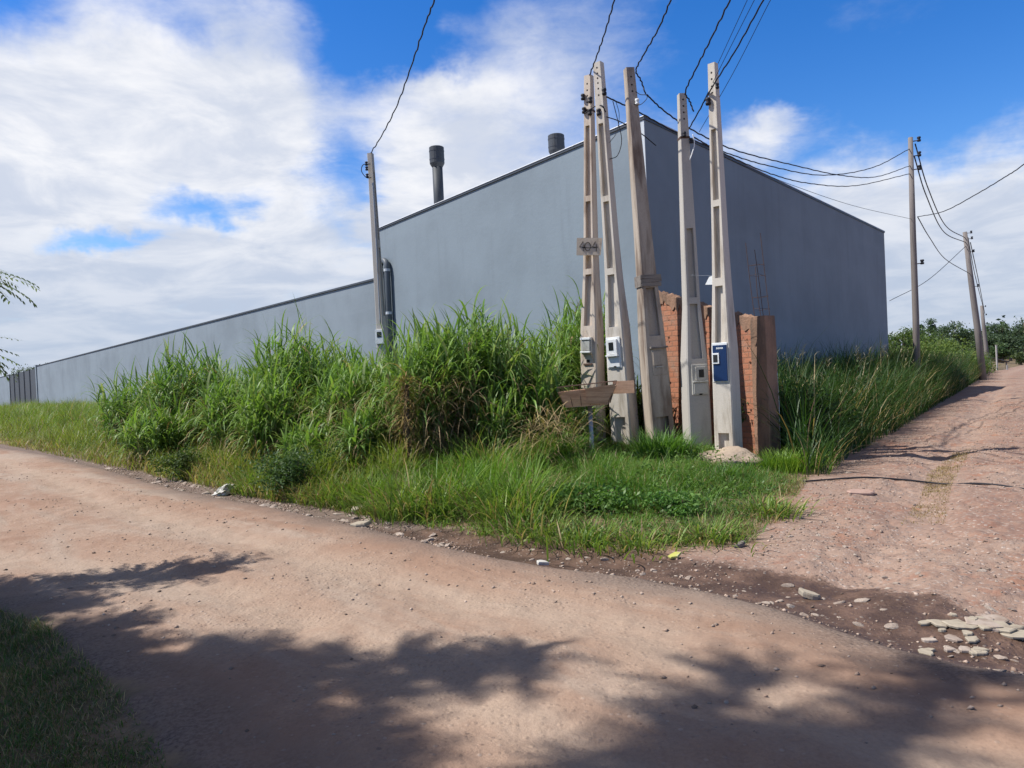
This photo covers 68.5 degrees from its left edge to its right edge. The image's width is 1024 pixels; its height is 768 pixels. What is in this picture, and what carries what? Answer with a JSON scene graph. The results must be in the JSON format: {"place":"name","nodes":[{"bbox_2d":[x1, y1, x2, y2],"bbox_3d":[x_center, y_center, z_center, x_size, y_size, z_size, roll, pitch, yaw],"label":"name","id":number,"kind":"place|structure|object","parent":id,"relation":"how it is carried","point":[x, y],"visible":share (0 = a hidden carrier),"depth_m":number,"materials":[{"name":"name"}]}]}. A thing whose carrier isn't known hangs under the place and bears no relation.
{"place":"outdoors","nodes":[
{"label":"outdoors","id":0,"kind":"place"},
{"bbox_2d":[0,605,168,767],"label":"roadside grass","id":1,"kind":"structure","parent":0,"point":[45,684],"depth_m":3.86,"materials":[{"name":"plant"}]},
{"bbox_2d":[237,421,572,536],"bbox_3d":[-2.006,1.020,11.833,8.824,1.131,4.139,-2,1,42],"label":"verge grass","id":2,"kind":"structure","parent":0,"point":[508,470],"depth_m":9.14,"materials":[{"name":"plant"}]},
{"bbox_2d":[0,448,1023,767],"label":"dirt road","id":3,"kind":"structure","parent":0,"point":[406,686],"depth_m":4.15,"materials":[{"name":"soil"}]},
{"bbox_3d":[4.659,-2.877,-3.231,0.771,9.400,0.331,-3,1,0],"label":"street pole","id":4,"kind":"object","parent":3,"relation":"on","visible":0},
{"bbox_2d":[589,0,614,75],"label":"overhead cable","id":5,"kind":"object","parent":4,"relation":"attached to","point":[603,36],"visible":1,"depth_m":11.94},
{"bbox_2d":[635,0,671,93],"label":"overhead cable","id":6,"kind":"object","parent":4,"relation":"attached to","point":[636,73],"visible":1,"depth_m":11.84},
{"bbox_2d":[685,0,730,111],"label":"overhead cable","id":7,"kind":"object","parent":4,"relation":"attached to","point":[725,8],"visible":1,"depth_m":11.37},
{"bbox_2d":[689,0,763,127],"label":"overhead cable","id":8,"kind":"object","parent":4,"relation":"attached to","point":[729,60],"visible":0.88,"depth_m":10.95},
{"bbox_2d":[0,359,1023,767],"bbox_3d":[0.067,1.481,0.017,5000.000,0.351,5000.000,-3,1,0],"label":"ground","id":9,"kind":"structure","parent":0,"point":[172,759],"depth_m":4.14,"materials":[{"name":"plant"}]},
{"bbox_2d":[0,375,9,405],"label":"boundary wall","id":10,"kind":"structure","parent":9,"relation":"on","point":[4,390],"depth_m":131.33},
{"bbox_2d":[0,270,39,381],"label":"feathery tree","id":11,"kind":"object","parent":9,"relation":"on","point":[4,299],"visible":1,"depth_m":6.64,"materials":[{"name":"green plant"}]},
{"bbox_2d":[9,369,36,404],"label":"sliding gate","id":12,"kind":"structure","parent":9,"relation":"on","point":[23,387],"depth_m":111.79,"materials":[{"name":"metal"}]},
{"bbox_2d":[75,355,167,456],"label":"cane grass clump","id":13,"kind":"object","parent":9,"relation":"on","point":[117,408],"visible":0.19,"depth_m":18.68,"materials":[{"name":"plant"}]},
{"bbox_2d":[97,389,209,469],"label":"cane grass clump","id":14,"kind":"object","parent":9,"relation":"on","point":[149,432],"visible":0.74,"depth_m":15.76,"materials":[{"name":"plant"}]},
{"bbox_2d":[137,443,212,481],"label":"leafy shrub","id":15,"kind":"object","parent":9,"relation":"on","point":[180,463],"visible":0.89,"depth_m":13.28,"materials":[{"name":"green plant"}]},
{"bbox_2d":[113,330,248,440],"bbox_3d":[-7.638,0.298,17.918,3.567,3.172,4.149,-3,1,0],"label":"cane grass clump","id":16,"kind":"object","parent":9,"relation":"on","point":[182,378],"visible":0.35,"depth_m":17.23,"materials":[{"name":"plant"}]},
{"bbox_2d":[35,278,377,404],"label":"boundary wall","id":17,"kind":"structure","parent":9,"relation":"on","point":[349,310],"depth_m":43.07,"materials":[{"name":"metal"}]},
{"bbox_2d":[167,359,264,465],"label":"cane grass clump","id":18,"kind":"object","parent":9,"relation":"on","point":[216,417],"visible":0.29,"depth_m":14.34,"materials":[{"name":"plant"}]},
{"bbox_2d":[0,400,433,520],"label":"verge weeds","id":19,"kind":"object","parent":9,"relation":"on","point":[38,436],"visible":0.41,"depth_m":12.98,"materials":[{"name":"green plant"}]},
{"bbox_2d":[212,484,233,495],"bbox_3d":[-4.356,1.623,11.352,0.384,0.177,0.223,-36,19,-19],"label":"stone","id":20,"kind":"object","parent":9,"relation":"on","point":[222,489],"visible":0.75,"depth_m":11.30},
{"bbox_2d":[193,459,270,498],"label":"grass tuft","id":21,"kind":"object","parent":9,"relation":"on","point":[244,483],"visible":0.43,"depth_m":11.27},
{"bbox_2d":[206,350,321,467],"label":"cane grass clump","id":22,"kind":"object","parent":9,"relation":"on","point":[259,415],"visible":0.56,"depth_m":13.25,"materials":[{"name":"plant"}]},
{"bbox_2d":[223,298,359,406],"bbox_3d":[-4.279,-0.086,15.466,3.334,3.520,4.082,-3,1,0],"label":"cane grass clump","id":23,"kind":"object","parent":9,"relation":"on","point":[285,360],"visible":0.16,"depth_m":14.76,"materials":[{"name":"plant"}]},
{"bbox_2d":[238,441,349,498],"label":"leafy shrub","id":24,"kind":"object","parent":9,"relation":"on","point":[280,471],"visible":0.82,"depth_m":10.41,"materials":[{"name":"green plant"}]},
{"bbox_2d":[269,409,341,460],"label":"cane grass clump","id":25,"kind":"object","parent":9,"relation":"on","point":[313,429],"visible":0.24,"depth_m":12.19,"materials":[{"name":"plant"}]},
{"bbox_2d":[0,379,641,446],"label":"meadow grass","id":26,"kind":"structure","parent":9,"relation":"on","point":[59,406],"depth_m":31.27,"materials":[{"name":"plant"}]},
{"bbox_2d":[365,153,387,365],"bbox_3d":[-3.196,-2.457,17.949,0.242,6.086,0.308,-3,1,12],"label":"concrete pole","id":27,"kind":"object","parent":26,"relation":"on","point":[378,277],"visible":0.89,"depth_m":17.88,"materials":[{"name":"grey concrete"}]},
{"bbox_2d":[371,0,434,152],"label":"overhead cable","id":28,"kind":"object","parent":27,"relation":"hanging from","point":[408,71],"visible":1,"depth_m":13.26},
{"bbox_2d":[295,437,383,480],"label":"grass tuft","id":29,"kind":"object","parent":9,"relation":"on","point":[351,465],"visible":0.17,"depth_m":11.06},
{"bbox_2d":[285,467,395,511],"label":"grass tuft","id":30,"kind":"object","parent":9,"relation":"on","point":[322,498],"visible":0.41,"depth_m":9.68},
{"bbox_2d":[287,342,397,439],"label":"cane grass clump","id":31,"kind":"object","parent":9,"relation":"on","point":[339,388],"visible":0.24,"depth_m":12.80,"materials":[{"name":"plant"}]},
{"bbox_2d":[301,338,384,410],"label":"cane grass clump","id":32,"kind":"object","parent":9,"relation":"on","point":[342,362],"visible":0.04,"depth_m":14.52,"materials":[{"name":"plant"}]},
{"bbox_2d":[324,393,403,472],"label":"cane grass clump","id":33,"kind":"object","parent":9,"relation":"on","point":[357,428],"visible":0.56,"depth_m":11.40,"materials":[{"name":"plant"}]},
{"bbox_2d":[321,465,433,514],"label":"grass tuft","id":34,"kind":"object","parent":9,"relation":"on","point":[361,489],"visible":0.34,"depth_m":9.49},
{"bbox_2d":[298,392,456,455],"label":"dry grass tuft","id":35,"kind":"object","parent":9,"relation":"on","point":[352,415],"visible":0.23,"depth_m":11.76,"materials":[{"name":"plant"}]},
{"bbox_2d":[303,463,495,526],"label":"grass tuft","id":36,"kind":"object","parent":9,"relation":"on","point":[389,510],"visible":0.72,"depth_m":8.63,"materials":[{"name":"plant"}]},
{"bbox_2d":[377,371,435,463],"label":"clump","id":37,"kind":"object","parent":9,"relation":"on","point":[407,407],"visible":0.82,"depth_m":10.97,"materials":[{"name":"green plant"}]},
{"bbox_2d":[343,305,496,465],"bbox_3d":[-1.351,0.070,12.608,2.974,3.003,3.841,-3,1,0],"label":"cane grass clump","id":38,"kind":"object","parent":9,"relation":"on","point":[412,362],"visible":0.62,"depth_m":11.61,"materials":[{"name":"plant"}]},
{"bbox_2d":[49,427,793,541],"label":"broadleaf weeds","id":39,"kind":"object","parent":9,"relation":"on","point":[687,458],"visible":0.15,"depth_m":8.84,"materials":[{"name":"green plant"}]},
{"bbox_2d":[358,364,530,471],"bbox_3d":[-1.156,0.649,11.174,2.705,1.910,2.569,-3,1,-18],"label":"dry grass tuft","id":40,"kind":"object","parent":9,"relation":"on","point":[437,426],"visible":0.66,"depth_m":11.15,"materials":[{"name":"plant"}]},
{"bbox_2d":[390,451,540,490],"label":"grass tuft","id":41,"kind":"object","parent":9,"relation":"on","point":[457,472],"visible":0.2,"depth_m":9.62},
{"bbox_2d":[399,285,558,455],"bbox_3d":[-0.593,-0.055,12.967,3.046,3.096,4.354,-3,1,0],"label":"cane grass clump","id":42,"kind":"object","parent":9,"relation":"on","point":[493,356],"visible":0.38,"depth_m":11.87,"materials":[{"name":"plant"}]},
{"bbox_2d":[413,414,582,476],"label":"grass tuft","id":43,"kind":"object","parent":9,"relation":"on","point":[474,455],"visible":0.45,"depth_m":10.42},
{"bbox_2d":[458,377,540,455],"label":"cane grass clump","id":44,"kind":"object","parent":9,"relation":"on","point":[497,419],"visible":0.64,"depth_m":11.29,"materials":[{"name":"plant"}]},
{"bbox_2d":[415,454,606,534],"bbox_3d":[-0.054,1.149,8.366,2.242,0.722,2.217,-2,1,32],"label":"grass tuft","id":45,"kind":"object","parent":9,"relation":"on","point":[486,510],"visible":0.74,"depth_m":8.06,"materials":[{"name":"plant"}]},
{"bbox_2d":[465,491,604,550],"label":"grass tuft","id":46,"kind":"object","parent":9,"relation":"on","point":[524,529],"visible":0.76,"depth_m":7.48,"materials":[{"name":"plant"}]},
{"bbox_2d":[480,332,595,451],"bbox_3d":[0.315,0.306,12.579,2.261,2.405,3.266,-3,1,0],"label":"cane grass clump","id":47,"kind":"object","parent":9,"relation":"on","point":[548,380],"visible":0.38,"depth_m":11.75,"materials":[{"name":"plant"}]},
{"bbox_2d":[507,311,581,390],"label":"cane grass clump","id":48,"kind":"object","parent":9,"relation":"on","point":[537,340],"visible":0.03,"depth_m":13.81,"materials":[{"name":"plant"}]},
{"bbox_2d":[489,387,608,470],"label":"dry grass tuft","id":49,"kind":"object","parent":9,"relation":"on","point":[555,429],"visible":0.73,"depth_m":10.46,"materials":[{"name":"plant"}]},
{"bbox_2d":[508,422,612,469],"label":"grass tuft","id":50,"kind":"object","parent":9,"relation":"on","point":[569,448],"visible":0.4,"depth_m":10.68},
{"bbox_2d":[524,382,607,452],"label":"cane grass clump","id":51,"kind":"object","parent":9,"relation":"on","point":[584,419],"visible":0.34,"depth_m":11.56,"materials":[{"name":"plant"}]},
{"bbox_2d":[495,509,656,561],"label":"grass tuft","id":52,"kind":"object","parent":9,"relation":"on","point":[585,539],"visible":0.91,"depth_m":6.98,"materials":[{"name":"plant"}]},
{"bbox_2d":[527,275,638,429],"bbox_3d":[1.333,-0.439,15.255,2.768,3.667,4.389,-3,1,0],"label":"cane grass clump","id":53,"kind":"object","parent":9,"relation":"on","point":[573,329],"visible":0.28,"depth_m":14.45,"materials":[{"name":"plant"}]},
{"bbox_2d":[580,74,605,442],"bbox_3d":[1.397,-2.030,13.444,0.363,6.947,0.418,0,1,36],"label":"concrete pole","id":54,"kind":"object","parent":9,"relation":"on","point":[592,337],"visible":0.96,"depth_m":13.40,"materials":[{"name":"beige concrete"}]},
{"bbox_2d":[576,238,601,254],"bbox_3d":[1.363,-2.423,13.254,0.450,0.310,0.033,0,1,6],"label":"sign board","id":55,"kind":"object","parent":54,"relation":"attached to","point":[588,246],"visible":1,"depth_m":13.25,"materials":[{"name":"grey wood"}]},
{"bbox_2d":[557,380,633,454],"bbox_3d":[1.270,0.704,11.108,1.080,1.487,0.686,-2,1,12],"label":"waste basket","id":56,"kind":"object","parent":9,"relation":"on","point":[599,395],"visible":0.95,"depth_m":10.90,"materials":[{"name":"brown wood"}]},
{"bbox_2d":[534,472,660,511],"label":"weed plant","id":57,"kind":"object","parent":9,"relation":"on","point":[593,498],"visible":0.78,"depth_m":8.22,"materials":[{"name":"green plant"}]},
{"bbox_2d":[499,438,724,526],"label":"tall short grass","id":58,"kind":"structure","parent":9,"relation":"on","point":[614,464],"depth_m":8.89,"materials":[{"name":"plant"}]},
{"bbox_2d":[593,61,638,444],"bbox_3d":[1.752,-2.063,13.149,0.402,7.098,0.441,-4,1,35],"label":"concrete pole","id":59,"kind":"object","parent":9,"relation":"on","point":[624,421],"visible":0.97,"depth_m":13.10,"materials":[{"name":"grey concrete"}]},
{"bbox_2d":[379,115,888,392],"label":"warehouse","id":60,"kind":"structure","parent":9,"relation":"on","point":[514,235],"depth_m":23.59,"materials":[{"name":"paint"}]},
{"bbox_2d":[460,437,807,550],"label":"short grass","id":61,"kind":"structure","parent":9,"relation":"on","point":[758,475],"depth_m":9.38,"materials":[{"name":"plant"}]},
{"bbox_2d":[605,371,673,442],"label":"cane grass clump","id":62,"kind":"object","parent":9,"relation":"on","point":[638,394],"visible":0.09,"depth_m":13.72,"materials":[{"name":"plant"}]},
{"bbox_2d":[577,513,707,562],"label":"grass tuft","id":63,"kind":"object","parent":9,"relation":"on","point":[639,541],"visible":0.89,"depth_m":6.79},
{"bbox_2d":[623,67,674,441],"bbox_3d":[2.295,-1.967,12.852,0.422,6.855,0.444,-5,1,-11],"label":"concrete pole","id":64,"kind":"object","parent":9,"relation":"on","point":[656,390],"visible":0.89,"depth_m":12.76,"materials":[{"name":"grey concrete"}]},
{"bbox_2d":[634,274,661,288],"bbox_3d":[2.329,-1.756,12.878,0.373,0.203,0.302,-5,1,-11],"label":"plank collar","id":65,"kind":"object","parent":64,"relation":"attached to","point":[644,281],"visible":0.96,"depth_m":12.74,"materials":[{"name":"grey wood"}]},
{"bbox_2d":[609,425,720,460],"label":"grass tuft","id":66,"kind":"object","parent":9,"relation":"on","point":[664,443],"visible":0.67,"depth_m":11.50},
{"bbox_2d":[637,486,715,517],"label":"weed plant","id":67,"kind":"object","parent":9,"relation":"on","point":[678,503],"visible":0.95,"depth_m":7.83,"materials":[{"name":"green plant"}]},
{"bbox_2d":[677,93,712,447],"bbox_3d":[2.990,-1.590,12.558,0.402,6.491,0.422,-3,1,-6],"label":"concrete pole","id":68,"kind":"object","parent":9,"relation":"on","point":[695,402],"visible":0.98,"depth_m":12.48,"materials":[{"name":"beige concrete"}]},
{"bbox_2d":[659,291,754,453],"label":"brick wall","id":69,"kind":"structure","parent":9,"relation":"on","point":[671,306],"depth_m":13.14,"materials":[{"name":"brick"}]},
{"bbox_2d":[645,511,792,556],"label":"grass tuft","id":70,"kind":"object","parent":9,"relation":"on","point":[713,528],"visible":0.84,"depth_m":6.83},
{"bbox_2d":[705,62,742,449],"bbox_3d":[3.326,-1.713,11.966,0.346,6.743,0.364,-2,1,43],"label":"concrete pole","id":71,"kind":"object","parent":9,"relation":"on","point":[726,383],"visible":0.91,"depth_m":11.91,"materials":[{"name":"grey concrete"}]},
{"bbox_2d":[705,461,748,481],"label":"grass tuft","id":72,"kind":"object","parent":9,"relation":"on","point":[731,472],"visible":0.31,"depth_m":9.84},
{"bbox_2d":[698,446,762,468],"bbox_3d":[3.325,1.218,11.664,1.112,0.500,1.158,-3,1,0],"label":"sand heap","id":73,"kind":"object","parent":9,"relation":"on","point":[732,451],"visible":0.4,"depth_m":11.38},
{"bbox_2d":[745,233,780,456],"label":"concrete column","id":74,"kind":"structure","parent":9,"relation":"on","point":[763,339],"depth_m":12.16,"materials":[{"name":"concrete"}]},
{"bbox_2d":[735,453,801,472],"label":"grass tuft","id":75,"kind":"object","parent":9,"relation":"on","point":[757,466],"visible":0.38,"depth_m":11.00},
{"bbox_2d":[722,486,827,525],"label":"grass tuft","id":76,"kind":"object","parent":9,"relation":"on","point":[773,505],"visible":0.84,"depth_m":7.89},
{"bbox_2d":[716,441,839,477],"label":"grass tuft","id":77,"kind":"object","parent":9,"relation":"on","point":[795,465],"visible":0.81,"depth_m":10.94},
{"bbox_2d":[741,381,815,450],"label":"verge bush","id":78,"kind":"object","parent":9,"relation":"on","point":[782,393],"visible":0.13,"depth_m":12.40,"materials":[{"name":"green plant"}]},
{"bbox_2d":[778,374,873,435],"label":"verge bush","id":79,"kind":"object","parent":9,"relation":"on","point":[828,401],"visible":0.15,"depth_m":13.43,"materials":[{"name":"green plant"}]},
{"bbox_2d":[809,360,900,408],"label":"verge bush","id":80,"kind":"object","parent":9,"relation":"on","point":[859,383],"visible":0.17,"depth_m":16.90,"materials":[{"name":"green plant"}]},
{"bbox_2d":[777,344,990,444],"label":"seed heads","id":81,"kind":"object","parent":9,"relation":"on","point":[864,364],"visible":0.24,"depth_m":16.68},
{"bbox_2d":[888,325,938,354],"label":"background tree","id":82,"kind":"object","parent":9,"relation":"on","point":[902,335],"visible":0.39,"depth_m":61.20,"materials":[{"name":"green plant"}]},
{"bbox_2d":[908,136,923,374],"bbox_3d":[13.995,-3.662,25.966,0.556,9.672,0.230,-3,1,0],"label":"utility pole","id":83,"kind":"object","parent":9,"relation":"on","point":[915,297],"visible":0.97,"depth_m":25.88,"materials":[{"name":"concrete"}]},
{"bbox_2d":[606,96,908,175],"bbox_3d":[7.839,-6.330,19.330,0.476,2.885,17.758,-2,1,43],"label":"overhead cable","id":84,"kind":"object","parent":83,"relation":"attached to","point":[740,157],"visible":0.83,"depth_m":16.41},
{"bbox_2d":[646,94,908,177],"bbox_3d":[8.018,-6.004,19.388,0.354,2.398,17.467,-2,1,40],"label":"overhead cable","id":85,"kind":"object","parent":83,"relation":"attached to","point":[758,156],"visible":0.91,"depth_m":16.19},
{"bbox_2d":[694,137,907,186],"bbox_3d":[8.133,-5.737,19.690,0.815,2.388,16.845,-2,1,40],"label":"overhead cable","id":86,"kind":"object","parent":83,"relation":"attached to","point":[787,178],"visible":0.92,"depth_m":18.37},
{"bbox_2d":[888,331,972,358],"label":"roadside bush","id":87,"kind":"object","parent":9,"relation":"on","point":[927,342],"visible":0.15,"depth_m":43.15,"materials":[{"name":"green plant"}]},
{"bbox_2d":[921,318,939,336],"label":"background tree","id":88,"kind":"object","parent":9,"relation":"on","point":[930,323],"visible":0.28,"depth_m":129.66,"materials":[{"name":"green plant"}]},
{"bbox_2d":[903,329,972,360],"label":"roadside bush","id":89,"kind":"object","parent":9,"relation":"on","point":[946,344],"visible":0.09,"depth_m":46.43,"materials":[{"name":"green plant"}]},
{"bbox_2d":[927,321,982,344],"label":"background tree","id":90,"kind":"object","parent":9,"relation":"on","point":[945,330],"visible":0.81,"depth_m":118.96,"materials":[{"name":"green plant"}]},
{"bbox_2d":[980,305,989,362],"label":"utility pole","id":91,"kind":"object","parent":9,"relation":"on","point":[984,334],"visible":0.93,"depth_m":79.83,"materials":[{"name":"concrete"}]},
{"bbox_2d":[989,342,1016,362],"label":"background tree","id":92,"kind":"object","parent":9,"relation":"on","point":[1002,352],"visible":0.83,"depth_m":99.50,"materials":[{"name":"green plant"}]},
{"bbox_2d":[986,322,1021,337],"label":"background tree","id":93,"kind":"object","parent":9,"relation":"on","point":[998,329],"visible":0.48,"depth_m":134.06,"materials":[{"name":"green plant"}]},
{"bbox_2d":[991,334,1023,360],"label":"background tree","id":94,"kind":"object","parent":9,"relation":"on","point":[1015,342],"visible":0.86,"depth_m":117.15,"materials":[{"name":"green plant"}]},
{"bbox_2d":[1005,316,1023,351],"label":"background tree","id":95,"kind":"object","parent":9,"relation":"on","point":[1017,328],"visible":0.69,"depth_m":131.21,"materials":[{"name":"green plant"}]},
{"bbox_2d":[1010,352,1023,364],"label":"background tree","id":96,"kind":"object","parent":9,"relation":"on","point":[1018,357],"visible":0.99,"depth_m":91.81,"materials":[{"name":"green plant"}]},
{"bbox_2d":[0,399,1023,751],"bbox_3d":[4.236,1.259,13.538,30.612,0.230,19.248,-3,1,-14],"label":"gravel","id":97,"kind":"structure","parent":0,"point":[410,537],"depth_m":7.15,"materials":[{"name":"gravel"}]},
{"bbox_2d":[0,0,1023,376],"label":"sky","id":98,"kind":"structure","parent":0,"point":[166,165],"materials":[{"name":"blue"}]},
{"bbox_2d":[417,366,1023,675],"bbox_3d":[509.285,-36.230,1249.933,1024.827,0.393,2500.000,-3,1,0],"label":"side road","id":99,"kind":"structure","parent":0,"point":[1004,522],"depth_m":6.51,"materials":[{"name":"soil"}]},
{"bbox_2d":[453,478,803,550],"bbox_3d":[2.087,1.356,7.972,5.079,0.219,2.525,-3,1,-25],"label":"dry straw","id":100,"kind":"object","parent":99,"relation":"on","point":[684,521],"visible":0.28,"depth_m":7.56,"materials":[{"name":"beige plant"}]},
{"bbox_2d":[798,588,820,599],"bbox_3d":[2.087,1.480,5.289,0.155,0.040,0.055,16,18,38],"label":"stone slab","id":101,"kind":"object","parent":99,"relation":"on","point":[805,593],"depth_m":5.27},
{"bbox_2d":[846,489,874,494],"bbox_3d":[4.160,1.287,8.969,0.328,0.052,0.249,-2,1,17],"label":"stone slab","id":102,"kind":"object","parent":99,"relation":"on","point":[861,491],"depth_m":8.90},
{"bbox_2d":[803,477,1023,488],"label":"ground hose","id":103,"kind":"object","parent":99,"relation":"on","point":[906,480],"visible":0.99,"depth_m":9.81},
{"bbox_2d":[941,619,978,629],"bbox_3d":[2.642,1.420,4.438,0.138,0.016,0.174,-4,2,-28],"label":"concrete fragment","id":104,"kind":"object","parent":99,"relation":"on","point":[952,623],"visible":0.98,"depth_m":4.41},
{"bbox_2d":[963,231,986,379],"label":"utility pole","id":105,"kind":"object","parent":99,"relation":"on","point":[976,324],"visible":0.98,"depth_m":45.83,"materials":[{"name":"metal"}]},
{"bbox_2d":[964,616,1002,628],"bbox_3d":[2.778,1.407,4.431,0.186,0.018,0.172,-2,1,26],"label":"concrete fragment","id":106,"kind":"object","parent":99,"relation":"on","point":[990,623],"visible":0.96,"depth_m":4.41,"materials":[{"name":"concrete"}]},
{"bbox_2d":[991,620,1017,633],"bbox_3d":[2.853,1.413,4.377,0.163,0.016,0.150,-5,3,-43],"label":"concrete fragment","id":107,"kind":"object","parent":99,"relation":"on","point":[1007,628],"visible":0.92,"depth_m":4.33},
{"bbox_2d":[999,630,1023,638],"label":"concrete fragment","id":108,"kind":"object","parent":99,"relation":"on","point":[1018,634],"visible":0.77,"depth_m":4.27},
{"bbox_2d":[633,325,994,476],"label":"tall verge grass","id":109,"kind":"structure","parent":0,"point":[943,380],"depth_m":16.11,"materials":[{"name":"plant"}]},
{"bbox_2d":[901,448,971,524],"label":"road centre grass","id":110,"kind":"structure","parent":0,"point":[946,468],"depth_m":9.53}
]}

